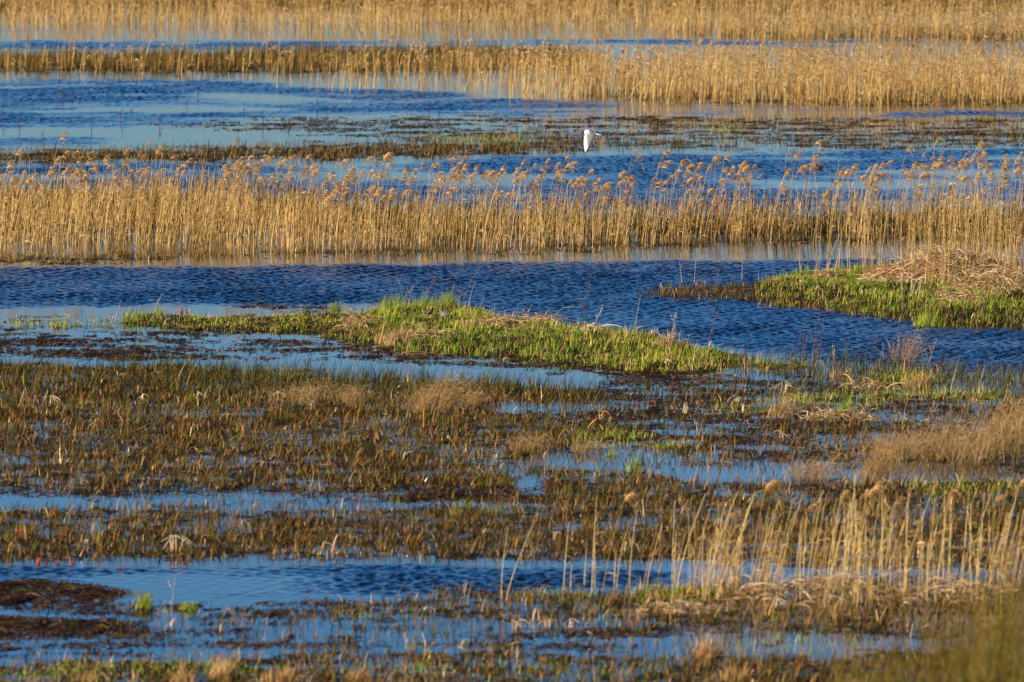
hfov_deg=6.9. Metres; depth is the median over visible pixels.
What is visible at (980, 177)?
reed
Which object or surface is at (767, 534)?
reed
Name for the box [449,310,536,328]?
straw heap
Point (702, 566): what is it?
reed
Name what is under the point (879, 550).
reed
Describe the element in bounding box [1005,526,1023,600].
reed
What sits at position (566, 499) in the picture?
dry stalk
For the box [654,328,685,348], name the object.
dry tussock
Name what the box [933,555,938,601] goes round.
reed
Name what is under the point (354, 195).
reed
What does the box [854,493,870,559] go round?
reed
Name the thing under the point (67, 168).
reed
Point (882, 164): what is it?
reed
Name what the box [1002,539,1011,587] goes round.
reed
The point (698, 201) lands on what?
reed
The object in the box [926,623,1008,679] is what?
bank weed
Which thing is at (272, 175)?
reed
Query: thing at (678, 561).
reed
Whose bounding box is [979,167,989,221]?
reed
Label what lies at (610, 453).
grass tussock
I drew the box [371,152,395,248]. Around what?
reed
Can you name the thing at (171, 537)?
broken reed
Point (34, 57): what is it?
reed bed
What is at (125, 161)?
reed
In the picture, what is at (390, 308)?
grass tussock
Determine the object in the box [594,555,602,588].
reed
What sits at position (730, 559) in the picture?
reed
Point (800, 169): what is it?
reed
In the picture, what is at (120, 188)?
reed
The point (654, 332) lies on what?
broken reed
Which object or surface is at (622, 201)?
reed
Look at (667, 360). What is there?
broken reed
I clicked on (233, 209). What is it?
reed
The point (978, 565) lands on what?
reed
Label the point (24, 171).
reed
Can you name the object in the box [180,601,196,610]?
grass tussock
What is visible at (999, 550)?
reed
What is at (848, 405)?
grass tussock
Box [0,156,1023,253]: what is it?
reed bed
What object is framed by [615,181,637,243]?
reed
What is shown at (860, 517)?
reed
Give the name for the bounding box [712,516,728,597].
reed
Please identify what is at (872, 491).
reed
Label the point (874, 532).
reed
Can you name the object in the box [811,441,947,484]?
dry grass
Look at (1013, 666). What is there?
bank weed
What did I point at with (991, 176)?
reed
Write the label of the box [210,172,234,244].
reed
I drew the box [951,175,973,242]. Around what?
reed
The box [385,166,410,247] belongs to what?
reed
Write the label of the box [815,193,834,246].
reed
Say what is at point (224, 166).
reed
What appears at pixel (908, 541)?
reed
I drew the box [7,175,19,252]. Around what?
reed
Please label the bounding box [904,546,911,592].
reed
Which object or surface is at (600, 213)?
reed
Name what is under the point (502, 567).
reed
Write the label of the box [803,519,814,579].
reed
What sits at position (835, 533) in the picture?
reed
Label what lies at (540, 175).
reed
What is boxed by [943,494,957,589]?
reed
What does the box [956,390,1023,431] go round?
dry grass
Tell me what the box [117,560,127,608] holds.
dry stalk
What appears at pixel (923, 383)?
dry tussock
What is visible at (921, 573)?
reed
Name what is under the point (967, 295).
straw heap
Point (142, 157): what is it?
reed
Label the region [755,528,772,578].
reed
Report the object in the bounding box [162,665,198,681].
dry tussock
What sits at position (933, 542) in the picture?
reed
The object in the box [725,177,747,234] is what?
reed
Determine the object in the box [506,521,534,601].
reed
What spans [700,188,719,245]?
reed
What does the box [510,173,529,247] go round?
reed
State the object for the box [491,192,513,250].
reed
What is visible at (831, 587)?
straw heap
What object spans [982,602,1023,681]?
bank weed
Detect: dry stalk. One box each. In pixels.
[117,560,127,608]
[280,621,300,650]
[301,586,316,623]
[558,482,572,521]
[579,276,591,323]
[702,303,720,345]
[797,332,806,352]
[809,315,820,360]
[849,205,853,273]
[870,334,879,364]
[925,340,936,364]
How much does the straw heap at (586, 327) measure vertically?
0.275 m
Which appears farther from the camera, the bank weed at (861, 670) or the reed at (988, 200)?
the reed at (988, 200)
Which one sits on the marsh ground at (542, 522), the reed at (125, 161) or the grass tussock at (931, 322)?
the grass tussock at (931, 322)
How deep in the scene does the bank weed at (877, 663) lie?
85.22 m
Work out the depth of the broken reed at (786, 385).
154.37 m
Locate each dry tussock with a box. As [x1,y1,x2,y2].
[70,670,99,681]
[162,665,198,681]
[199,656,241,680]
[254,659,314,681]
[334,667,372,680]
[374,322,413,344]
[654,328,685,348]
[689,631,725,657]
[719,662,762,680]
[826,368,853,377]
[899,369,936,388]
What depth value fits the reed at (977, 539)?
120.60 m
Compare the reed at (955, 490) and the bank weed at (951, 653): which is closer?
the bank weed at (951, 653)
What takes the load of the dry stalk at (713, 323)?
on the water
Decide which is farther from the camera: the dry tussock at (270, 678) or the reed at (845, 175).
the reed at (845, 175)
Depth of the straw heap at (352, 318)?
169.39 m
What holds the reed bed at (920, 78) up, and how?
on the marsh ground at (542, 522)
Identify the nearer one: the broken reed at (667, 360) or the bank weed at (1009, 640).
the bank weed at (1009, 640)
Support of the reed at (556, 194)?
on the water
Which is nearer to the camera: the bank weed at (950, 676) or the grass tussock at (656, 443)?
the bank weed at (950, 676)
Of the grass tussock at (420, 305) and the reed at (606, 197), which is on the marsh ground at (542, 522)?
the grass tussock at (420, 305)
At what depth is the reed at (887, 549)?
119.86 m
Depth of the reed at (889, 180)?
198.30 m
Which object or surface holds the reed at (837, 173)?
on the water
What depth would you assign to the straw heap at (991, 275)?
176.87 m
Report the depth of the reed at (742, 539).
120.12 m
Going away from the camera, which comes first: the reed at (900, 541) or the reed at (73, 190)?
the reed at (900, 541)
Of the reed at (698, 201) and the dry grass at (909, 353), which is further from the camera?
the reed at (698, 201)
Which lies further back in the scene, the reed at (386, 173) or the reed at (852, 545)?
the reed at (386, 173)
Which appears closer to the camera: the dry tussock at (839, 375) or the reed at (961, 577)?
the reed at (961, 577)
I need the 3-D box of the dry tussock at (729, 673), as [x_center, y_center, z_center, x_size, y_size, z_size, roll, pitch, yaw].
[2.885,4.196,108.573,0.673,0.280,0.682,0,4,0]
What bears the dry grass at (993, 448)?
on the marsh ground at (542, 522)
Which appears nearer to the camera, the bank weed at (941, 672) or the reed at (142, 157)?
the bank weed at (941, 672)
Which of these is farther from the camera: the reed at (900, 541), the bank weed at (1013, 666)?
the reed at (900, 541)
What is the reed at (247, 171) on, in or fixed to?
in the water
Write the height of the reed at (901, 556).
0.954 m
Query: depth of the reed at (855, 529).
119.79 m
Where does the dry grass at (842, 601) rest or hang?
on the marsh ground at (542, 522)
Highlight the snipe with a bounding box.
[423,307,434,314]
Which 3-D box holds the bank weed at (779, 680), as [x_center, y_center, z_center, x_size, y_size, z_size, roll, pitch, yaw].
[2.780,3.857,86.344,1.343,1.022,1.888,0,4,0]
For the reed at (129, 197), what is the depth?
195.93 m
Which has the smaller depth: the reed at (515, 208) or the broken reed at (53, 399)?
the broken reed at (53, 399)
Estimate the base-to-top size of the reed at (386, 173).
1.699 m
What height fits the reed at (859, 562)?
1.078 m
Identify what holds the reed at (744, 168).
on the water
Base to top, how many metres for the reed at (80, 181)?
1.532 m
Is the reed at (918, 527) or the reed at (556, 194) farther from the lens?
the reed at (556, 194)
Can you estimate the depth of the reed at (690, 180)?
198.43 m
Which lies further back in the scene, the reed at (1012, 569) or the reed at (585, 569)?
the reed at (585, 569)
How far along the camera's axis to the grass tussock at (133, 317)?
173.03 m
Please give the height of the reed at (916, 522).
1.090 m
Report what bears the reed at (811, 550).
on the water
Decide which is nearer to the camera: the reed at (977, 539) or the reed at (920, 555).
the reed at (920, 555)
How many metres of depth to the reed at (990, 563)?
118.65 m
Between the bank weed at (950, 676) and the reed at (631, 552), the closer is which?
the bank weed at (950, 676)
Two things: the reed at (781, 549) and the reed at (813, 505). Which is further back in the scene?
the reed at (781, 549)
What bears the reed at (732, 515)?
on the water
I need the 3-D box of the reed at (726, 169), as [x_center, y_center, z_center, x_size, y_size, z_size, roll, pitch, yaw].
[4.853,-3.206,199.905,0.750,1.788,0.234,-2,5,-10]
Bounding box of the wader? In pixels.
[439,308,449,315]
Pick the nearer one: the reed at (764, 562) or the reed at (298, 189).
the reed at (764, 562)
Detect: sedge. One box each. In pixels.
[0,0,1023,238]
[0,227,1023,681]
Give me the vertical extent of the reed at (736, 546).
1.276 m
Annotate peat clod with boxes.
[643,405,660,410]
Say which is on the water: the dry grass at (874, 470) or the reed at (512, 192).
the reed at (512, 192)
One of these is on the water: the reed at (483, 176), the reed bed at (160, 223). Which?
the reed at (483, 176)
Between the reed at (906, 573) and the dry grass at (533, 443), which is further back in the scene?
the dry grass at (533, 443)
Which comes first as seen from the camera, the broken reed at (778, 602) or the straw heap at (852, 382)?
the broken reed at (778, 602)
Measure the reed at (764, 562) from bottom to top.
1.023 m
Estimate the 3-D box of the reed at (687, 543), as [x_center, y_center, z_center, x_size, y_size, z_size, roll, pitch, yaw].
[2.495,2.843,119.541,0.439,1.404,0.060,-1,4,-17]
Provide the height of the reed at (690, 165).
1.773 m
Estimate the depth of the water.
182.80 m
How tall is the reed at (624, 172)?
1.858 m
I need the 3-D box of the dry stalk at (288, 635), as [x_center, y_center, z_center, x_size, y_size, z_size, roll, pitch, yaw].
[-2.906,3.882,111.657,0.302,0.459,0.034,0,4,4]
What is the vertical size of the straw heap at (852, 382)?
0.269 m
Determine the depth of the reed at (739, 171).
201.15 m
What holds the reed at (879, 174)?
in the water
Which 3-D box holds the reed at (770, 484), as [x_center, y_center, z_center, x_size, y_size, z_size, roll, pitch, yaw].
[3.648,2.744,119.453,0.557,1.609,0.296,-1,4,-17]
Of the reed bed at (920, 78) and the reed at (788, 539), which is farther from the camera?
the reed bed at (920, 78)
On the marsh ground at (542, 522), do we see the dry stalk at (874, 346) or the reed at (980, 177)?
the dry stalk at (874, 346)
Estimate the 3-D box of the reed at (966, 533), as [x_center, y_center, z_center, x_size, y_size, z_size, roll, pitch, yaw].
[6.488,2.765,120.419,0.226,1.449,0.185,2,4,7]
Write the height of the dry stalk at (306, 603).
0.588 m
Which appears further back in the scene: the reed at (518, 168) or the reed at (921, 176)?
the reed at (921, 176)
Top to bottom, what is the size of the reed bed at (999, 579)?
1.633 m
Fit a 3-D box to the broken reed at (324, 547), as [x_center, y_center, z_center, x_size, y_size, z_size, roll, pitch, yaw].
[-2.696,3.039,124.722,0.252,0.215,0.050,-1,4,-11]
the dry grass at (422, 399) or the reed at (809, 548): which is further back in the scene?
the dry grass at (422, 399)
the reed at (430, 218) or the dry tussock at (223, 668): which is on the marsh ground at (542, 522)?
the dry tussock at (223, 668)
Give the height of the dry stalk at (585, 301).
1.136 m
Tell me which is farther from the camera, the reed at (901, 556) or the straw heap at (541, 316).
the straw heap at (541, 316)
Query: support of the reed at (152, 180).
on the water
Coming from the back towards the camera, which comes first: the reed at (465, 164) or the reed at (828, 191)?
the reed at (828, 191)
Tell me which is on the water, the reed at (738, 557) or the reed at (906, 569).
the reed at (738, 557)
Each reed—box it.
[4,197,12,225]
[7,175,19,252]
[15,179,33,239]
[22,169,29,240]
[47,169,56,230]
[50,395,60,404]
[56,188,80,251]
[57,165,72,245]
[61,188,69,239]
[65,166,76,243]
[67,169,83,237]
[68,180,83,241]
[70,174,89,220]
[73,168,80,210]
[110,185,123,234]
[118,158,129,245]
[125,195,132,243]
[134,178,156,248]
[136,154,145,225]
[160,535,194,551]
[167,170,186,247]
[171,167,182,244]
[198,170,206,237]
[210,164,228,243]
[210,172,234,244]
[216,167,230,232]
[222,164,243,241]
[229,163,242,252]
[230,161,246,248]
[230,169,254,235]
[231,177,239,246]
[251,164,260,246]
[258,173,277,237]
[283,188,303,250]
[285,165,296,234]
[319,542,335,554]
[329,182,338,249]
[338,191,351,215]
[350,194,359,249]
[355,169,377,227]
[359,170,366,231]
[363,172,384,232]
[367,195,389,239]
[370,173,379,247]
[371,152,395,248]
[381,172,389,239]
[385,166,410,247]
[424,184,432,237]
[428,198,436,245]
[440,169,461,236]
[461,163,470,251]
[466,164,483,245]
[476,174,485,218]
[479,170,498,235]
[489,527,508,598]
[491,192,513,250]
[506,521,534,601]
[507,176,526,238]
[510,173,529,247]
[511,619,528,629]
[512,167,523,243]
[520,171,528,203]
[534,200,549,248]
[535,174,543,234]
[538,619,556,626]
[550,176,559,231]
[556,172,563,223]
[558,179,574,240]
[563,524,577,589]
[568,618,577,627]
[572,191,592,238]
[584,549,600,588]
[592,186,601,240]
[592,198,613,243]
[592,497,609,585]
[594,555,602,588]
[599,195,614,250]
[603,492,642,589]
[608,170,630,246]
[610,532,626,583]
[614,554,618,589]
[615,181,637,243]
[616,199,630,243]
[620,175,637,240]
[623,510,637,586]
[639,525,657,586]
[642,181,665,233]
[645,178,655,247]
[647,528,661,583]
[651,328,659,336]
[655,180,671,232]
[664,358,672,365]
[669,532,685,586]
[672,506,683,589]
[674,531,686,587]
[677,495,704,584]
[678,164,699,230]
[678,177,699,238]
[684,175,706,223]
[690,199,708,238]
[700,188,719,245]
[701,519,718,590]
[702,541,717,595]
[703,523,715,585]
[704,178,726,234]
[705,494,736,599]
[707,166,731,238]
[707,503,725,581]
[711,157,720,240]
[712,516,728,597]
[714,170,733,237]
[714,511,739,596]
[715,536,732,595]
[718,520,748,595]
[724,510,746,596]
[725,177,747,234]
[725,522,744,591]
[728,501,751,586]
[730,162,748,240]
[730,183,751,236]
[731,170,744,236]
[731,491,755,583]
[732,165,753,242]
[749,517,769,588]
[751,480,789,582]
[752,530,772,600]
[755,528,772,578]
[756,194,768,238]
[756,501,778,576]
[756,523,780,591]
[770,172,791,243]
[771,381,795,392]
[771,511,795,593]
[772,597,785,608]
[773,505,791,589]
[775,495,802,593]
[781,166,806,238]
[786,519,802,583]
[795,498,821,596]
[798,501,825,588]
[799,190,818,233]
[800,507,816,591]
[800,528,804,602]
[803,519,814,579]
[808,495,826,595]
[812,546,826,596]
[813,189,832,246]
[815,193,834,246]
[823,483,845,581]
[827,490,854,584]
[827,496,853,594]
[828,503,847,576]
[828,513,871,598]
[829,172,839,239]
[830,184,844,236]
[831,518,841,574]
[836,493,853,586]
[837,164,857,224]
[837,173,850,240]
[838,170,845,225]
[842,502,860,602]
[844,502,854,574]
[845,475,865,571]
[845,515,853,585]
[847,476,860,574]
[849,174,870,239]
[851,486,890,599]
[851,517,861,583]
[853,478,890,576]
[853,538,858,593]
[854,167,873,234]
[854,472,868,577]
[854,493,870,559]
[855,499,861,552]
[858,163,879,243]
[858,529,867,601]
[861,177,878,244]
[864,162,886,241]
[864,476,883,575]
[865,184,873,201]
[865,490,879,593]
[867,171,876,241]
[868,172,886,233]
[870,547,886,592]
[871,178,894,243]
[871,504,888,600]
[876,497,907,570]
[876,509,892,584]
[878,502,896,592]
[880,498,896,574]
[882,482,888,578]
[883,520,906,591]
[890,521,900,590]
[892,530,909,582]
[894,169,905,238]
[894,489,910,585]
[900,519,927,587]
[903,486,934,581]
[904,500,920,584]
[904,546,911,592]
[905,497,923,586]
[906,544,916,588]
[908,173,933,238]
[910,278,920,295]
[918,515,939,582]
[918,520,932,598]
[921,554,929,596]
[926,543,938,599]
[927,161,948,225]
[927,503,935,586]
[929,526,945,600]
[931,496,950,591]
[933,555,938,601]
[936,497,949,584]
[938,487,965,592]
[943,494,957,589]
[949,501,962,594]
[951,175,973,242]
[954,547,969,602]
[962,487,975,583]
[967,492,991,580]
[967,507,983,589]
[970,176,981,239]
[970,515,983,599]
[973,173,983,226]
[973,174,994,242]
[976,523,993,603]
[976,530,991,591]
[978,162,985,241]
[978,492,995,582]
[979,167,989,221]
[981,494,1011,579]
[982,531,998,590]
[986,172,994,239]
[987,508,1012,593]
[988,174,1010,233]
[989,492,1005,580]
[989,514,1012,599]
[989,523,997,575]
[992,515,1006,575]
[994,164,1012,231]
[998,478,1023,586]
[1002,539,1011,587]
[1005,168,1023,235]
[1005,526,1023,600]
[1006,511,1023,577]
[1006,513,1018,576]
[1006,546,1018,589]
[1007,518,1018,578]
[1009,164,1023,240]
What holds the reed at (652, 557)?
on the water
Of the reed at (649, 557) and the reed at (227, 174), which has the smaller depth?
the reed at (649, 557)
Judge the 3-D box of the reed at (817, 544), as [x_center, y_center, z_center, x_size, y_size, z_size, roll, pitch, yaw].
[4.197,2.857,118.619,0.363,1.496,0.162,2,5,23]
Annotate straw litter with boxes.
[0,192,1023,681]
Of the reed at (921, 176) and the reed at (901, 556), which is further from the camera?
the reed at (921, 176)
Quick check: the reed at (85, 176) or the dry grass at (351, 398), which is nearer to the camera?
the dry grass at (351, 398)
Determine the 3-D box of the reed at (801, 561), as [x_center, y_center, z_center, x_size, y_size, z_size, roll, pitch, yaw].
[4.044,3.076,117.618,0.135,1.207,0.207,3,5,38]
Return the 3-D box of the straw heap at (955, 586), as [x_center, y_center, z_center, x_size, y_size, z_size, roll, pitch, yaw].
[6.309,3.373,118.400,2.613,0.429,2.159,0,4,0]
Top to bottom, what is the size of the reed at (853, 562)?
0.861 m
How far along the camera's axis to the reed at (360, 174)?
197.32 m
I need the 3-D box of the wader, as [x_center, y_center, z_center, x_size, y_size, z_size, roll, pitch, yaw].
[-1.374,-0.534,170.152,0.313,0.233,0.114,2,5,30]
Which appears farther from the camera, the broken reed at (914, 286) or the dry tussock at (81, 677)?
the broken reed at (914, 286)
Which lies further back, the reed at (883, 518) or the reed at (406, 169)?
the reed at (406, 169)
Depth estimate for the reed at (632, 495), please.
119.61 m
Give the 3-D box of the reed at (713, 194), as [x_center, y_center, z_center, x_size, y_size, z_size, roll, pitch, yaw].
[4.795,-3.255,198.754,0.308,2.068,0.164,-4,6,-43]
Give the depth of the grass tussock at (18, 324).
171.84 m
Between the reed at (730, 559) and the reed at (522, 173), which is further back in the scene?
the reed at (522, 173)
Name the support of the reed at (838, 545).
on the marsh ground at (542, 522)
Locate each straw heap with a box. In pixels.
[322,308,378,330]
[396,322,459,339]
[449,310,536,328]
[511,305,573,322]
[565,320,619,333]
[615,595,728,615]
[709,563,924,609]
[788,405,884,422]
[805,260,854,278]
[837,374,903,388]
[853,257,933,281]
[862,239,1022,285]
[874,567,1023,606]
[930,281,995,301]
[933,265,1023,295]
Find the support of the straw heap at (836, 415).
on the water
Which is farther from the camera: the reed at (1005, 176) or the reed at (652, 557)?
the reed at (1005, 176)
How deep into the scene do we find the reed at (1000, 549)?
118.03 m
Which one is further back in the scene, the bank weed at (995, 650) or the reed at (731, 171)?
the reed at (731, 171)
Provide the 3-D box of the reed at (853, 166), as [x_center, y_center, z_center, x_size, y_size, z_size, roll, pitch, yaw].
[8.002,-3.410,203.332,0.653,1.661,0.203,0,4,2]
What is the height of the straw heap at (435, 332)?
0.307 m
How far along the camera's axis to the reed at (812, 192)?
202.16 m
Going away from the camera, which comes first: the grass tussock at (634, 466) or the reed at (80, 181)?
the grass tussock at (634, 466)
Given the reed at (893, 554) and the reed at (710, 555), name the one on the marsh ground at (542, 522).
the reed at (893, 554)
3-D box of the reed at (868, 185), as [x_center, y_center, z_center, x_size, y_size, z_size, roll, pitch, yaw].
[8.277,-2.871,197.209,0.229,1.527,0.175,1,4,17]
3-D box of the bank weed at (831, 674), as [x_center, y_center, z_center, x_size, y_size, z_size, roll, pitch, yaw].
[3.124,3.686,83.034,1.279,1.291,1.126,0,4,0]
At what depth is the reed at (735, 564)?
119.36 m
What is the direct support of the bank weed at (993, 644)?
on the marsh ground at (542, 522)
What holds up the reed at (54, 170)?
in the water
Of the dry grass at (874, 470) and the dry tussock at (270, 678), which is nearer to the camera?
the dry tussock at (270, 678)
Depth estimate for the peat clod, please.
150.47 m
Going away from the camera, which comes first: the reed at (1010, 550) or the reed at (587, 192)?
the reed at (1010, 550)
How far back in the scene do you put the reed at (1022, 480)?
118.89 m
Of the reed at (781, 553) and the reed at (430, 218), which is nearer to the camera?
the reed at (781, 553)
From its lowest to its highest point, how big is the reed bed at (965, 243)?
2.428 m
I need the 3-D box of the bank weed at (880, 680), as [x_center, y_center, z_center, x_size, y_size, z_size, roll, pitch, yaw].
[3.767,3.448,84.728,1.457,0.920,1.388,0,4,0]
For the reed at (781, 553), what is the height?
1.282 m
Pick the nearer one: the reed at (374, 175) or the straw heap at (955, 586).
the straw heap at (955, 586)
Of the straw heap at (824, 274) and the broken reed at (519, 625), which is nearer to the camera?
the broken reed at (519, 625)
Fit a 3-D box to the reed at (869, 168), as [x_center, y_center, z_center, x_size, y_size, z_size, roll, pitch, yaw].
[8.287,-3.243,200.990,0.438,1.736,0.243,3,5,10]
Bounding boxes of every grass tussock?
[15,318,37,325]
[49,316,68,326]
[120,306,149,321]
[132,590,158,608]
[153,301,164,314]
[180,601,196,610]
[331,300,343,309]
[377,288,409,313]
[408,296,424,309]
[416,286,444,307]
[442,286,457,304]
[605,448,618,455]
[625,448,646,472]
[649,441,673,448]
[836,398,858,413]
[912,303,946,326]
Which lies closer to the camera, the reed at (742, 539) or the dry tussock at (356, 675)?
the dry tussock at (356, 675)
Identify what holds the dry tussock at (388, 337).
on the marsh ground at (542, 522)
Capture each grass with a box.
[0,120,1023,681]
[0,355,1023,681]
[240,371,340,403]
[327,384,379,406]
[386,370,529,413]
[455,389,495,404]
[494,427,563,451]
[569,437,614,453]
[764,386,823,418]
[769,445,861,481]
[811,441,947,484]
[876,326,963,361]
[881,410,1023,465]
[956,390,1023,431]
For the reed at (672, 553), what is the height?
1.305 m
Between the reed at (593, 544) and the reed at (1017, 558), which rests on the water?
the reed at (593, 544)
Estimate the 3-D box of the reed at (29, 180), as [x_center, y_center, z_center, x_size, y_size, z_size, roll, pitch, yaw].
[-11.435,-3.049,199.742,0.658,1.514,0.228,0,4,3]
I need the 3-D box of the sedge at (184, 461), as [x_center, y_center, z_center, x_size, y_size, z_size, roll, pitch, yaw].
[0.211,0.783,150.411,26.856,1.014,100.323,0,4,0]
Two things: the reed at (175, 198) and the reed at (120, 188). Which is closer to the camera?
the reed at (175, 198)
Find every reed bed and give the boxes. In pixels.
[0,0,1023,107]
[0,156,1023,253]
[632,486,1023,609]
[812,183,1023,288]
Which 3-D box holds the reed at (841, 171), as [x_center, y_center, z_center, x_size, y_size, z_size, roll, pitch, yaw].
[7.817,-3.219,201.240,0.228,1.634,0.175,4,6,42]
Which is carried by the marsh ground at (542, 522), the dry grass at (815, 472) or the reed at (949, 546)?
the dry grass at (815, 472)
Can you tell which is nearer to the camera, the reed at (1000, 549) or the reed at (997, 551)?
the reed at (1000, 549)
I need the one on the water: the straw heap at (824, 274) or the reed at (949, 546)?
the reed at (949, 546)
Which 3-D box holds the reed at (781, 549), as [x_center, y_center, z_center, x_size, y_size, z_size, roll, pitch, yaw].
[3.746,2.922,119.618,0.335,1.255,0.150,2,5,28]
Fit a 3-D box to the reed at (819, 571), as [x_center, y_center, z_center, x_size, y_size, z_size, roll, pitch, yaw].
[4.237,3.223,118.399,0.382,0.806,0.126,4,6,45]
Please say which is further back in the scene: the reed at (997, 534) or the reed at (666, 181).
the reed at (666, 181)
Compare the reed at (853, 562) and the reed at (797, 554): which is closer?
the reed at (853, 562)
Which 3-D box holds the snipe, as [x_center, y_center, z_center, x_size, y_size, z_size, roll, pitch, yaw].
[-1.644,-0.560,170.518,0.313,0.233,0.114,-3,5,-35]
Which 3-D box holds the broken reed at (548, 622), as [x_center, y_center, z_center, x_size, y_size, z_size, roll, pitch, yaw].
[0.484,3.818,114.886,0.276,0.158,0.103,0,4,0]
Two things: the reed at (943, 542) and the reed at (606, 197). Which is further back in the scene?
the reed at (606, 197)
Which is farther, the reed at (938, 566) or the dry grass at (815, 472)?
the dry grass at (815, 472)
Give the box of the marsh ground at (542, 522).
[0,0,1023,681]
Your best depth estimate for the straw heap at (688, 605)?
116.72 m
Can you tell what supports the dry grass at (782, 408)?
on the marsh ground at (542, 522)
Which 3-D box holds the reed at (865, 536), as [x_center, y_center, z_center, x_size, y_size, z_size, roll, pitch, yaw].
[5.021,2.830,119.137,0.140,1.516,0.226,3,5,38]
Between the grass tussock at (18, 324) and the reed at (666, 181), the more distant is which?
the reed at (666, 181)
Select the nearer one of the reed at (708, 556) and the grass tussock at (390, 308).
the reed at (708, 556)
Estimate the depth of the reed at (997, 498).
120.22 m
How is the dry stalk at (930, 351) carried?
on the water
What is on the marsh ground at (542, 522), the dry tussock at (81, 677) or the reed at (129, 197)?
the dry tussock at (81, 677)
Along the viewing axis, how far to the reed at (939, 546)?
119.39 m
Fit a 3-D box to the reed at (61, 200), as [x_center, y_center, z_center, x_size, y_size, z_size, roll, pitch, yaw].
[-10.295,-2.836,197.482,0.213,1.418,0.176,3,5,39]
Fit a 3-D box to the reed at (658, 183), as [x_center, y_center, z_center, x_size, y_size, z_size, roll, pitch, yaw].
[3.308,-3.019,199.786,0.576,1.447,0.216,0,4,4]
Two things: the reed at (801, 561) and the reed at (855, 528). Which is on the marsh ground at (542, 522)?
the reed at (855, 528)
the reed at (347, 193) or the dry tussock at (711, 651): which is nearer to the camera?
the dry tussock at (711, 651)
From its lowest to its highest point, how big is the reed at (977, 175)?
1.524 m
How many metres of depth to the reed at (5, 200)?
194.90 m
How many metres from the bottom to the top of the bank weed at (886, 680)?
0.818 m
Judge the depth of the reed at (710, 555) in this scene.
119.41 m
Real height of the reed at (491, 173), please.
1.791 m
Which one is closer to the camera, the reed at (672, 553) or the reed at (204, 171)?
the reed at (672, 553)
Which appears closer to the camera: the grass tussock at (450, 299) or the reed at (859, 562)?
the reed at (859, 562)
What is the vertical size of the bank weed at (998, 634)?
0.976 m
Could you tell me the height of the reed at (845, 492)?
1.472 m
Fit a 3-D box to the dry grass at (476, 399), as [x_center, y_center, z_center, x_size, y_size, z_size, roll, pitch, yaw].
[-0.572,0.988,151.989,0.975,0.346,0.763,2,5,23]
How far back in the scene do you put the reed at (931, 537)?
119.57 m
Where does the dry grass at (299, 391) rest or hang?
on the marsh ground at (542, 522)
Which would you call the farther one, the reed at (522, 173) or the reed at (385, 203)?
the reed at (385, 203)
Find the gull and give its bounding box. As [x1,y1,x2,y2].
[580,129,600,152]
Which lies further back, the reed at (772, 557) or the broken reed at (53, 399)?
the broken reed at (53, 399)
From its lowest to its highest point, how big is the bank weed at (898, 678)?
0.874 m
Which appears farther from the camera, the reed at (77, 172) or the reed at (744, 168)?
the reed at (744, 168)
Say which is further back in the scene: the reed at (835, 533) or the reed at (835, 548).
the reed at (835, 548)
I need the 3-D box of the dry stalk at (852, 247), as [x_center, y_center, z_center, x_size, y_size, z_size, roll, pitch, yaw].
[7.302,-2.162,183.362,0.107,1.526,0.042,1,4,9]
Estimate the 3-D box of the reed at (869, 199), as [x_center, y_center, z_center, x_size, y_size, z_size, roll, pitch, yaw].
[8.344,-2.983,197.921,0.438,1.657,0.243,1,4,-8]
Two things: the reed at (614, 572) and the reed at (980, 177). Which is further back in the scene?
the reed at (980, 177)
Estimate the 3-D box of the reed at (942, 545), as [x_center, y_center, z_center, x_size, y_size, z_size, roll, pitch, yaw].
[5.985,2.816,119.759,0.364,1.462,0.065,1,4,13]
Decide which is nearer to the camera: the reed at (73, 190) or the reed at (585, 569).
the reed at (585, 569)
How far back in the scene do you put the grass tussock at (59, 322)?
171.58 m
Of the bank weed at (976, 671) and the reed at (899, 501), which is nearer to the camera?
the bank weed at (976, 671)
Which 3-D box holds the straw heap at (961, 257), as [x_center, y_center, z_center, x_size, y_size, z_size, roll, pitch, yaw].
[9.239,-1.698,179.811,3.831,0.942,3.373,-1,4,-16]
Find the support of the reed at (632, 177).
in the water
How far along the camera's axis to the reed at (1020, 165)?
199.56 m
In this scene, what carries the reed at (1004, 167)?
in the water
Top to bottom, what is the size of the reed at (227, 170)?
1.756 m
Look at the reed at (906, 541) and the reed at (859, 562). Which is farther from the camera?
the reed at (906, 541)
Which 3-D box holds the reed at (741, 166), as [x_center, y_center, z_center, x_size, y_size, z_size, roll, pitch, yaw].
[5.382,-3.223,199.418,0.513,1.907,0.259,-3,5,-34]
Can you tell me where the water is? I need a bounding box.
[0,0,1023,681]
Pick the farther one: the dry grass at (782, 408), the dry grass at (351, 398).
the dry grass at (351, 398)
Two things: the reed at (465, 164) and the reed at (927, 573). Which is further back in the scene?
the reed at (465, 164)
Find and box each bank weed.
[729,672,850,681]
[780,658,888,681]
[801,651,912,681]
[826,644,939,681]
[833,633,967,681]
[839,658,942,681]
[862,662,974,681]
[895,656,996,681]
[903,581,1023,681]
[904,620,1020,681]
[908,654,1023,681]
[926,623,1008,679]
[937,577,1023,681]
[941,563,1023,676]
[966,588,1023,678]
[979,626,1023,681]
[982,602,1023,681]
[1005,606,1022,669]
[1020,553,1023,657]
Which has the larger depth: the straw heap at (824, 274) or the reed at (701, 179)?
the reed at (701, 179)
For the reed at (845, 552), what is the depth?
117.86 m
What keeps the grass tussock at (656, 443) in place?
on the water

